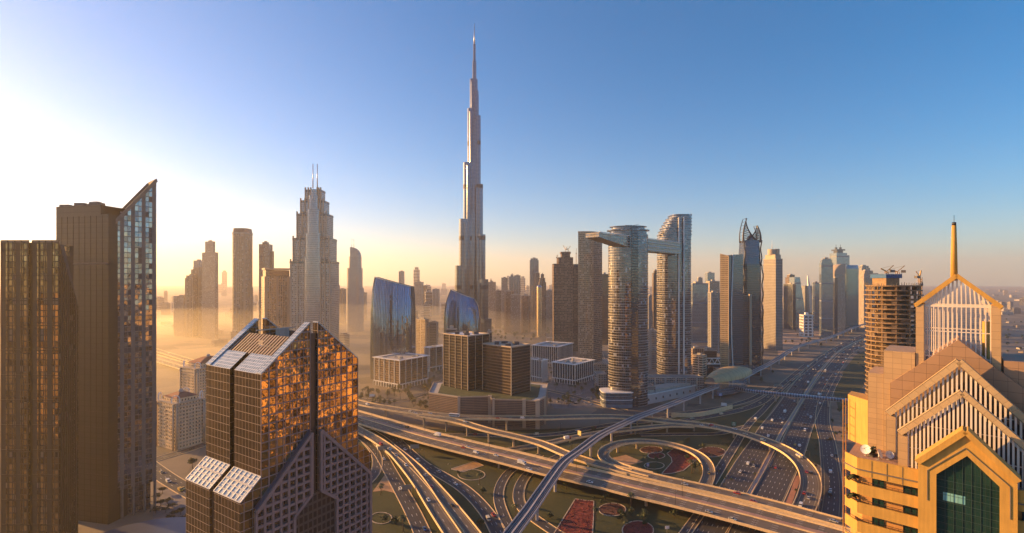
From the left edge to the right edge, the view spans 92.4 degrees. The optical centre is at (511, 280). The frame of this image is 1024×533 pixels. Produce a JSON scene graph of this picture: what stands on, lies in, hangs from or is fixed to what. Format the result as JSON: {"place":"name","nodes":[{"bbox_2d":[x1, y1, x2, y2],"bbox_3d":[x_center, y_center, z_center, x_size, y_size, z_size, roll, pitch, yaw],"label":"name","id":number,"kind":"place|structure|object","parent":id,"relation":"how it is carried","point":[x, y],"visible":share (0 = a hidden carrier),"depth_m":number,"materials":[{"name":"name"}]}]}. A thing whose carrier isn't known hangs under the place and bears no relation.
{"place":"outdoors","nodes":[
{"label":"outdoors","id":0,"kind":"place"},
{"bbox_2d":[0,240,77,532],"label":"office tower","id":1,"kind":"structure","parent":0,"point":[38,398],"depth_m":296.00,"materials":[{"name":"glass"}]},
{"bbox_2d":[153,488,185,519],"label":"pavement","id":2,"kind":"structure","parent":0,"point":[179,500],"depth_m":372.66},
{"bbox_2d":[156,462,185,497],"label":"road","id":3,"kind":"structure","parent":0,"point":[175,483],"depth_m":419.06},
{"bbox_2d":[156,442,205,460],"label":"road","id":4,"kind":"structure","parent":0,"point":[179,452],"depth_m":484.90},
{"bbox_2d":[179,354,212,397],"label":"domed block","id":5,"kind":"structure","parent":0,"point":[193,376],"depth_m":615.61,"materials":[{"name":"concrete"}]},
{"bbox_2d":[191,266,201,335],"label":"tower","id":6,"kind":"structure","parent":0,"point":[197,271],"depth_m":1500.00,"materials":[{"name":"concrete"}]},
{"bbox_2d":[232,228,252,330],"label":"rounded tower","id":7,"kind":"structure","parent":0,"point":[242,278],"depth_m":1300.96,"materials":[{"name":"concrete"}]},
{"bbox_2d":[259,241,272,328],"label":"tower","id":8,"kind":"structure","parent":0,"point":[265,248],"depth_m":1350.00,"materials":[{"name":"concrete"}]},
{"bbox_2d":[261,268,289,344],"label":"hotel block","id":9,"kind":"structure","parent":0,"point":[275,296],"depth_m":1015.11,"materials":[{"name":"beige stone"}]},
{"bbox_2d":[340,288,345,322],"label":"tower","id":10,"kind":"structure","parent":0,"point":[342,305],"depth_m":1950.00,"materials":[{"name":"concrete"}]},
{"bbox_2d":[346,247,363,331],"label":"sail top tower","id":11,"kind":"structure","parent":0,"point":[354,305],"depth_m":1640.86,"materials":[{"name":"concrete"}]},
{"bbox_2d":[361,439,381,481],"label":"road","id":12,"kind":"structure","parent":0,"point":[376,469],"depth_m":468.76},
{"bbox_2d":[358,434,430,532],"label":"road","id":13,"kind":"structure","parent":0,"point":[416,519],"depth_m":382.69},
{"bbox_2d":[415,281,423,313],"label":"tower","id":14,"kind":"structure","parent":0,"point":[419,295],"depth_m":2500.00,"materials":[{"name":"concrete"}]},
{"bbox_2d":[416,317,428,353],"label":"office block","id":15,"kind":"structure","parent":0,"point":[422,332],"depth_m":1058.01,"materials":[{"name":"concrete"}]},
{"bbox_2d":[429,320,437,345],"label":"office block","id":16,"kind":"structure","parent":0,"point":[433,332],"depth_m":1075.00,"materials":[{"name":"concrete"}]},
{"bbox_2d":[432,288,439,314],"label":"tower","id":17,"kind":"structure","parent":0,"point":[435,301],"depth_m":2400.00,"materials":[{"name":"concrete"}]},
{"bbox_2d":[375,430,503,532],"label":"road","id":18,"kind":"structure","parent":0,"point":[481,506],"depth_m":400.09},
{"bbox_2d":[443,331,489,390],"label":"office tower","id":19,"kind":"structure","parent":0,"point":[462,360],"depth_m":630.96,"materials":[{"name":"white paint"}]},
{"bbox_2d":[455,24,499,341],"bbox_3d":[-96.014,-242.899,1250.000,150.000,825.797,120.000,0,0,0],"label":"skyscraper","id":20,"kind":"structure","parent":0,"point":[471,280],"depth_m":1232.88,"materials":[{"name":"metal"}]},
{"bbox_2d":[488,281,495,324],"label":"tower","id":21,"kind":"structure","parent":0,"point":[491,297],"depth_m":1900.00,"materials":[{"name":"concrete"}]},
{"bbox_2d":[495,289,500,327],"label":"tower","id":22,"kind":"structure","parent":0,"point":[497,308],"depth_m":1750.00,"materials":[{"name":"concrete"}]},
{"bbox_2d":[501,277,507,325],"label":"tower","id":23,"kind":"structure","parent":0,"point":[504,283],"depth_m":1850.00,"materials":[{"name":"concrete"}]},
{"bbox_2d":[482,341,530,395],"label":"office tower","id":24,"kind":"structure","parent":0,"point":[506,367],"depth_m":606.72,"materials":[{"name":"concrete"}]},
{"bbox_2d":[504,290,513,332],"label":"tower","id":25,"kind":"structure","parent":0,"point":[507,311],"depth_m":1600.00,"materials":[{"name":"concrete"}]},
{"bbox_2d":[511,294,520,334],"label":"tower","id":26,"kind":"structure","parent":0,"point":[515,312],"depth_m":1550.00,"materials":[{"name":"concrete"}]},
{"bbox_2d":[359,415,673,436],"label":"road","id":27,"kind":"structure","parent":0,"point":[573,431],"depth_m":548.91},
{"bbox_2d":[494,454,542,528],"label":"road","id":28,"kind":"structure","parent":0,"point":[504,516],"depth_m":384.38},
{"bbox_2d":[521,294,529,332],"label":"tower","id":29,"kind":"structure","parent":0,"point":[525,311],"depth_m":1600.00,"materials":[{"name":"concrete"}]},
{"bbox_2d":[529,257,538,329],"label":"tower","id":30,"kind":"structure","parent":0,"point":[533,265],"depth_m":1700.00,"materials":[{"name":"concrete"}]},
{"bbox_2d":[513,454,562,532],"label":"road","id":31,"kind":"structure","parent":0,"point":[518,492],"depth_m":384.35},
{"bbox_2d":[537,285,541,336],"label":"tower","id":32,"kind":"structure","parent":0,"point":[539,310],"depth_m":1472.61,"materials":[{"name":"beige metal"}]},
{"bbox_2d":[539,273,545,335],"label":"tower","id":33,"kind":"structure","parent":0,"point":[542,282],"depth_m":1500.00,"materials":[{"name":"concrete"}]},
{"bbox_2d":[546,289,551,330],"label":"tower","id":34,"kind":"structure","parent":0,"point":[549,308],"depth_m":1650.00,"materials":[{"name":"concrete"}]},
{"bbox_2d":[78,286,1023,532],"bbox_3d":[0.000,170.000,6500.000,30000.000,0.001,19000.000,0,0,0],"label":"ground","id":35,"kind":"structure","parent":0,"point":[167,379],"depth_m":1079.45,"materials":[{"name":"sand"}]},
{"bbox_2d":[56,201,126,524],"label":"slab tower","id":36,"kind":"structure","parent":35,"relation":"on","point":[88,232],"depth_m":345.19,"materials":[{"name":"concrete"}]},
{"bbox_2d":[116,179,157,518],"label":"wedge tower","id":37,"kind":"structure","parent":35,"relation":"on","point":[136,219],"depth_m":357.48,"materials":[{"name":"glass"}]},
{"bbox_2d":[104,517,185,532],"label":"podium hall","id":38,"kind":"structure","parent":35,"relation":"on","point":[171,525],"depth_m":312.16,"materials":[{"name":"metal"}]},
{"bbox_2d":[174,295,184,335],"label":"tower","id":39,"kind":"structure","parent":35,"relation":"on","point":[179,315],"depth_m":1500.00,"materials":[{"name":"concrete"}]},
{"bbox_2d":[156,388,205,450],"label":"domed block","id":40,"kind":"structure","parent":35,"relation":"on","point":[180,418],"depth_m":502.00,"materials":[{"name":"concrete"}]},
{"bbox_2d":[185,274,196,336],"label":"tower","id":41,"kind":"structure","parent":35,"relation":"on","point":[190,305],"depth_m":1480.00,"materials":[{"name":"concrete"}]},
{"bbox_2d":[202,240,217,338],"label":"tower","id":42,"kind":"structure","parent":35,"relation":"on","point":[210,293],"depth_m":1426.81,"materials":[{"name":"concrete"}]},
{"bbox_2d":[185,318,371,532],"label":"gabled hotel","id":43,"kind":"structure","parent":35,"relation":"on","point":[286,452],"depth_m":204.73,"materials":[{"name":"glass"}]},
{"bbox_2d":[289,164,338,339],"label":"stepped tower","id":44,"kind":"structure","parent":35,"relation":"on","point":[314,279],"depth_m":950.00,"materials":[{"name":"concrete"}]},
{"bbox_2d":[370,277,415,378],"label":"curved tower","id":45,"kind":"structure","parent":35,"relation":"on","point":[393,321],"depth_m":847.97,"materials":[{"name":"glass"}]},
{"bbox_2d":[373,352,429,389],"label":"office block","id":46,"kind":"structure","parent":35,"relation":"on","point":[403,370],"depth_m":791.55,"materials":[{"name":"white paint"}]},
{"bbox_2d":[358,425,461,532],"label":"ramp","id":47,"kind":"structure","parent":35,"relation":"on","point":[444,522],"depth_m":391.12,"materials":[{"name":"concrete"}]},
{"bbox_2d":[156,348,700,430],"bbox_3d":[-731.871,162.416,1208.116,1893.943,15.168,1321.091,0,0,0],"label":"ramp","id":48,"kind":"structure","parent":35,"relation":"on","point":[505,418],"depth_m":567.24,"materials":[{"name":"concrete"}]},
{"bbox_2d":[424,344,442,371],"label":"office block","id":49,"kind":"structure","parent":35,"relation":"on","point":[435,357],"depth_m":929.65,"materials":[{"name":"white paint"}]},
{"bbox_2d":[444,289,480,332],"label":"curved tower","id":50,"kind":"structure","parent":35,"relation":"on","point":[461,311],"depth_m":998.54,"materials":[{"name":"glass"}]},
{"bbox_2d":[428,381,547,428],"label":"podium building","id":51,"kind":"structure","parent":35,"relation":"on","point":[477,401],"depth_m":585.15,"materials":[{"name":"concrete"}]},
{"bbox_2d":[156,354,850,532],"bbox_3d":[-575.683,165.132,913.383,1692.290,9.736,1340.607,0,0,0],"label":"flyover","id":52,"kind":"object","parent":35,"relation":"on","point":[760,518],"visible":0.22,"depth_m":390.38,"materials":[{"name":"concrete"}]},
{"bbox_2d":[531,357,548,381],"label":"office block","id":53,"kind":"structure","parent":35,"relation":"on","point":[539,369],"depth_m":829.31,"materials":[{"name":"white paint"}]},
{"bbox_2d":[532,341,572,366],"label":"office block","id":54,"kind":"structure","parent":35,"relation":"on","point":[551,351],"depth_m":983.98,"materials":[{"name":"white paint"}]},
{"bbox_2d":[552,252,572,342],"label":"unfinished tower","id":55,"kind":"structure","parent":35,"relation":"on","point":[562,300],"depth_m":1120.00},
{"bbox_2d":[545,369,599,408],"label":"car park","id":56,"kind":"structure","parent":35,"relation":"on","point":[554,403],"depth_m":739.48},
{"bbox_2d":[551,357,594,384],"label":"office block","id":57,"kind":"structure","parent":35,"relation":"on","point":[572,370],"depth_m":819.21,"materials":[{"name":"white paint"}]},
{"bbox_2d":[573,264,577,350],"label":"unfinished tower","id":58,"kind":"structure","parent":35,"relation":"on","point":[575,307],"depth_m":1180.00,"materials":[{"name":"concrete"}]},
{"bbox_2d":[578,231,607,374],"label":"residential tower","id":59,"kind":"structure","parent":35,"relation":"on","point":[589,298],"depth_m":898.58,"materials":[{"name":"beige stone"}]},
{"bbox_2d":[594,371,606,388],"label":"block","id":60,"kind":"structure","parent":35,"relation":"on","point":[600,379],"depth_m":760.00,"materials":[{"name":"concrete"}]},
{"bbox_2d":[599,388,632,407],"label":"glass pavilion","id":61,"kind":"structure","parent":35,"relation":"on","point":[609,398],"depth_m":655.51,"materials":[{"name":"white paint"}]},
{"bbox_2d":[607,224,649,406],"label":"twin tower","id":62,"kind":"structure","parent":35,"relation":"on","point":[627,319],"depth_m":662.53,"materials":[{"name":"concrete"}]},
{"bbox_2d":[586,231,680,254],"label":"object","id":63,"kind":"structure","parent":62,"relation":"attached to","point":[657,246],"depth_m":659.54,"materials":[{"name":"glass"}]},
{"bbox_2d":[648,328,656,368],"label":"block","id":64,"kind":"structure","parent":35,"relation":"on","point":[652,348],"depth_m":940.00,"materials":[{"name":"concrete"}]},
{"bbox_2d":[635,383,696,403],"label":"mall wing","id":65,"kind":"structure","parent":35,"relation":"on","point":[666,391],"depth_m":706.92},
{"bbox_2d":[648,374,703,391],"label":"block","id":66,"kind":"structure","parent":35,"relation":"on","point":[697,380],"depth_m":735.00,"materials":[{"name":"concrete"}]},
{"bbox_2d":[693,353,706,376],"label":"stepped block","id":67,"kind":"structure","parent":35,"relation":"on","point":[700,364],"depth_m":875.97,"materials":[{"name":"concrete"}]},
{"bbox_2d":[706,366,751,395],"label":"metro station","id":68,"kind":"object","parent":35,"relation":"on","point":[727,380],"visible":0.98,"depth_m":725.95,"materials":[{"name":"teal metal"}]},
{"bbox_2d":[626,467,850,529],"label":"flyover","id":69,"kind":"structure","parent":35,"relation":"on","point":[761,502],"depth_m":364.70,"materials":[{"name":"concrete"}]},
{"bbox_2d":[720,254,759,375],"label":"folded tower","id":70,"kind":"structure","parent":35,"relation":"on","point":[731,310],"depth_m":886.58,"materials":[{"name":"glass"}]},
{"bbox_2d":[739,218,763,364],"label":"horned tower","id":71,"kind":"structure","parent":35,"relation":"on","point":[750,248],"depth_m":986.06,"materials":[{"name":"glass"}]},
{"bbox_2d":[763,249,782,349],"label":"concrete tower","id":72,"kind":"structure","parent":35,"relation":"on","point":[773,299],"depth_m":1209.40,"materials":[{"name":"concrete"}]},
{"bbox_2d":[735,386,847,406],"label":"footbridge","id":73,"kind":"object","parent":35,"relation":"on","point":[803,396],"visible":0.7,"depth_m":678.75,"materials":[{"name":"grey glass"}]},
{"bbox_2d":[739,324,865,382],"bbox_3d":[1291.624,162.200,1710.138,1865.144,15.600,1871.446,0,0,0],"label":"metro viaduct","id":74,"kind":"object","parent":35,"relation":"on","point":[771,362],"visible":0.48,"depth_m":1083.83,"materials":[{"name":"concrete"}]},
{"bbox_2d":[747,339,861,493],"bbox_3d":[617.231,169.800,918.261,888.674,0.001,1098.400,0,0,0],"label":"median strip","id":75,"kind":"object","parent":35,"relation":"on","point":[770,453],"visible":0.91,"depth_m":541.79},
{"bbox_2d":[799,312,813,336],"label":"block","id":76,"kind":"structure","parent":35,"relation":"on","point":[806,324],"depth_m":1478.37,"materials":[{"name":"white paint"}]},
{"bbox_2d":[778,331,839,355],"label":"sand lot","id":77,"kind":"structure","parent":35,"relation":"on","point":[789,338],"depth_m":1418.85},
{"bbox_2d":[819,257,832,336],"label":"tower","id":78,"kind":"structure","parent":77,"relation":"on","point":[826,296],"depth_m":1495.87,"materials":[{"name":"glass"}]},
{"bbox_2d":[833,264,845,330],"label":"arched tower","id":79,"kind":"structure","parent":77,"relation":"on","point":[839,271],"depth_m":1650.00,"materials":[{"name":"beige stone"}]},
{"bbox_2d":[804,425,819,464],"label":"verge","id":80,"kind":"structure","parent":35,"relation":"on","point":[811,453],"depth_m":494.12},
{"bbox_2d":[833,277,837,333],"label":"tower","id":81,"kind":"structure","parent":35,"relation":"on","point":[835,305],"depth_m":1559.26,"materials":[{"name":"concrete"}]},
{"bbox_2d":[834,350,868,411],"bbox_3d":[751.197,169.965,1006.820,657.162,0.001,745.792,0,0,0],"label":"verge","id":82,"kind":"structure","parent":35,"relation":"on","point":[853,377],"depth_m":844.28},
{"bbox_2d":[846,265,858,329],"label":"glass tower","id":83,"kind":"structure","parent":35,"relation":"on","point":[852,295],"depth_m":1700.00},
{"bbox_2d":[859,270,874,327],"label":"tower","id":84,"kind":"structure","parent":35,"relation":"on","point":[864,276],"depth_m":1785.92,"materials":[{"name":"concrete"}]},
{"bbox_2d":[358,389,786,532],"bbox_3d":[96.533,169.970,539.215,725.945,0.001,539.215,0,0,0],"label":"lawn","id":85,"kind":"structure","parent":0,"point":[557,504],"depth_m":419.56,"materials":[{"name":"plant"}]},
{"bbox_2d":[388,444,481,532],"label":"ramp","id":86,"kind":"structure","parent":85,"relation":"on","point":[463,521],"depth_m":366.01,"materials":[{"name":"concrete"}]},
{"bbox_2d":[458,469,484,479],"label":"flower bed","id":87,"kind":"object","parent":85,"relation":"on","point":[469,474],"visible":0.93,"depth_m":427.98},
{"bbox_2d":[416,413,631,474],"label":"ramp","id":88,"kind":"structure","parent":85,"relation":"on","point":[560,451],"depth_m":490.56,"materials":[{"name":"concrete"}]},
{"bbox_2d":[554,498,593,532],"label":"flower bed","id":89,"kind":"object","parent":85,"relation":"on","point":[578,517],"visible":1,"depth_m":350.62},
{"bbox_2d":[508,423,693,450],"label":"ramp","id":90,"kind":"structure","parent":85,"relation":"on","point":[590,434],"depth_m":536.27,"materials":[{"name":"concrete"}]},
{"bbox_2d":[503,386,718,532],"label":"metro viaduct","id":91,"kind":"object","parent":85,"relation":"on","point":[528,511],"visible":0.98,"depth_m":420.70,"materials":[{"name":"concrete"}]},
{"bbox_2d":[599,503,625,515],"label":"flower bed","id":92,"kind":"object","parent":85,"relation":"on","point":[608,509],"visible":0.83,"depth_m":365.33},
{"bbox_2d":[622,520,653,532],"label":"flower bed","id":93,"kind":"object","parent":85,"relation":"on","point":[637,526],"visible":0.94,"depth_m":337.00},
{"bbox_2d":[597,438,714,484],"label":"loop ramp","id":94,"kind":"structure","parent":85,"relation":"on","point":[704,460],"depth_m":463.53,"materials":[{"name":"concrete"}]},
{"bbox_2d":[661,448,696,473],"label":"flower bed","id":95,"kind":"object","parent":85,"relation":"on","point":[679,463],"visible":0.88,"depth_m":461.24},
{"bbox_2d":[671,405,732,416],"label":"retaining wall","id":96,"kind":"structure","parent":85,"relation":"on","point":[710,412],"depth_m":615.32,"materials":[{"name":"concrete"}]},
{"bbox_2d":[698,447,725,456],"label":"flower bed","id":97,"kind":"object","parent":85,"relation":"on","point":[712,451],"visible":0.87,"depth_m":488.19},
{"bbox_2d":[683,421,821,510],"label":"ramp","id":98,"kind":"structure","parent":85,"relation":"on","point":[809,483],"depth_m":432.10,"materials":[{"name":"concrete"}]},
{"bbox_2d":[602,272,607,344],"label":"tower","id":99,"kind":"structure","parent":0,"point":[604,308],"depth_m":1300.00,"materials":[{"name":"concrete"}]},
{"bbox_2d":[652,269,656,329],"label":"tower","id":100,"kind":"structure","parent":0,"point":[654,300],"depth_m":1350.00,"materials":[{"name":"concrete"}]},
{"bbox_2d":[656,214,691,373],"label":"twin tower","id":101,"kind":"structure","parent":0,"point":[673,321],"depth_m":787.46,"materials":[{"name":"concrete"}]},
{"bbox_2d":[680,513,703,532],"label":"road","id":102,"kind":"structure","parent":0,"point":[689,524],"depth_m":343.07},
{"bbox_2d":[640,426,747,435],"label":"road","id":103,"kind":"structure","parent":0,"point":[714,433],"depth_m":545.59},
{"bbox_2d":[691,282,707,342],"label":"tower","id":104,"kind":"structure","parent":0,"point":[699,312],"depth_m":1350.00,"materials":[{"name":"glass"}]},
{"bbox_2d":[613,364,806,435],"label":"road","id":105,"kind":"structure","parent":0,"point":[765,399],"depth_m":662.75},
{"bbox_2d":[708,291,719,352],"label":"office block","id":106,"kind":"structure","parent":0,"point":[714,320],"depth_m":1150.00,"materials":[{"name":"concrete"}]},
{"bbox_2d":[666,387,772,414],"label":"road","id":107,"kind":"structure","parent":0,"point":[750,399],"depth_m":678.85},
{"bbox_2d":[743,294,755,365],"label":"office tower","id":108,"kind":"structure","parent":0,"point":[749,329],"depth_m":930.00,"materials":[{"name":"glass"}]},
{"bbox_2d":[713,349,833,483],"bbox_3d":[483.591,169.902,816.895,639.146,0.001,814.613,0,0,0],"label":"road","id":109,"kind":"structure","parent":0,"point":[727,456],"depth_m":530.06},
{"bbox_2d":[784,283,795,329],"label":"tower","id":110,"kind":"structure","parent":0,"point":[790,306],"depth_m":1708.66,"materials":[{"name":"concrete"}]},
{"bbox_2d":[789,277,804,328],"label":"wedge tower","id":111,"kind":"structure","parent":0,"point":[800,308],"depth_m":1722.32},
{"bbox_2d":[801,276,811,314],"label":"twisted tower","id":112,"kind":"structure","parent":0,"point":[807,294],"depth_m":1801.96,"materials":[{"name":"white paint"}]},
{"bbox_2d":[812,281,818,327],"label":"tower","id":113,"kind":"structure","parent":0,"point":[815,299],"depth_m":1750.00,"materials":[{"name":"concrete"}]},
{"bbox_2d":[815,373,842,517],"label":"road","id":114,"kind":"structure","parent":0,"point":[832,504],"depth_m":461.18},
{"bbox_2d":[693,311,983,532],"bbox_3d":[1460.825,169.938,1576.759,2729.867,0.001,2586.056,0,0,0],"label":"road","id":115,"kind":"structure","parent":0,"point":[756,452],"depth_m":494.04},
{"bbox_2d":[830,244,848,264],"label":"crowned tower","id":116,"kind":"structure","parent":0,"point":[838,256],"depth_m":1984.40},
{"bbox_2d":[831,401,855,517],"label":"waste ground","id":117,"kind":"structure","parent":0,"point":[837,416],"depth_m":528.59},
{"bbox_2d":[726,315,988,532],"bbox_3d":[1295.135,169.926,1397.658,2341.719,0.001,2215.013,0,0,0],"label":"road","id":118,"kind":"structure","parent":0,"point":[774,483],"depth_m":512.22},
{"bbox_2d":[864,273,923,393],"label":"unfinished tower","id":119,"kind":"structure","parent":0,"point":[894,323],"depth_m":412.00,"materials":[{"name":"concrete"}]},
{"bbox_2d":[843,222,1023,532],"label":"yellow tower","id":120,"kind":"structure","parent":0,"point":[947,418],"depth_m":91.63,"materials":[{"name":"concrete"}]},
{"bbox_2d":[936,456,999,532],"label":"window","id":121,"kind":"structure","parent":120,"relation":"in","point":[967,499],"depth_m":84.21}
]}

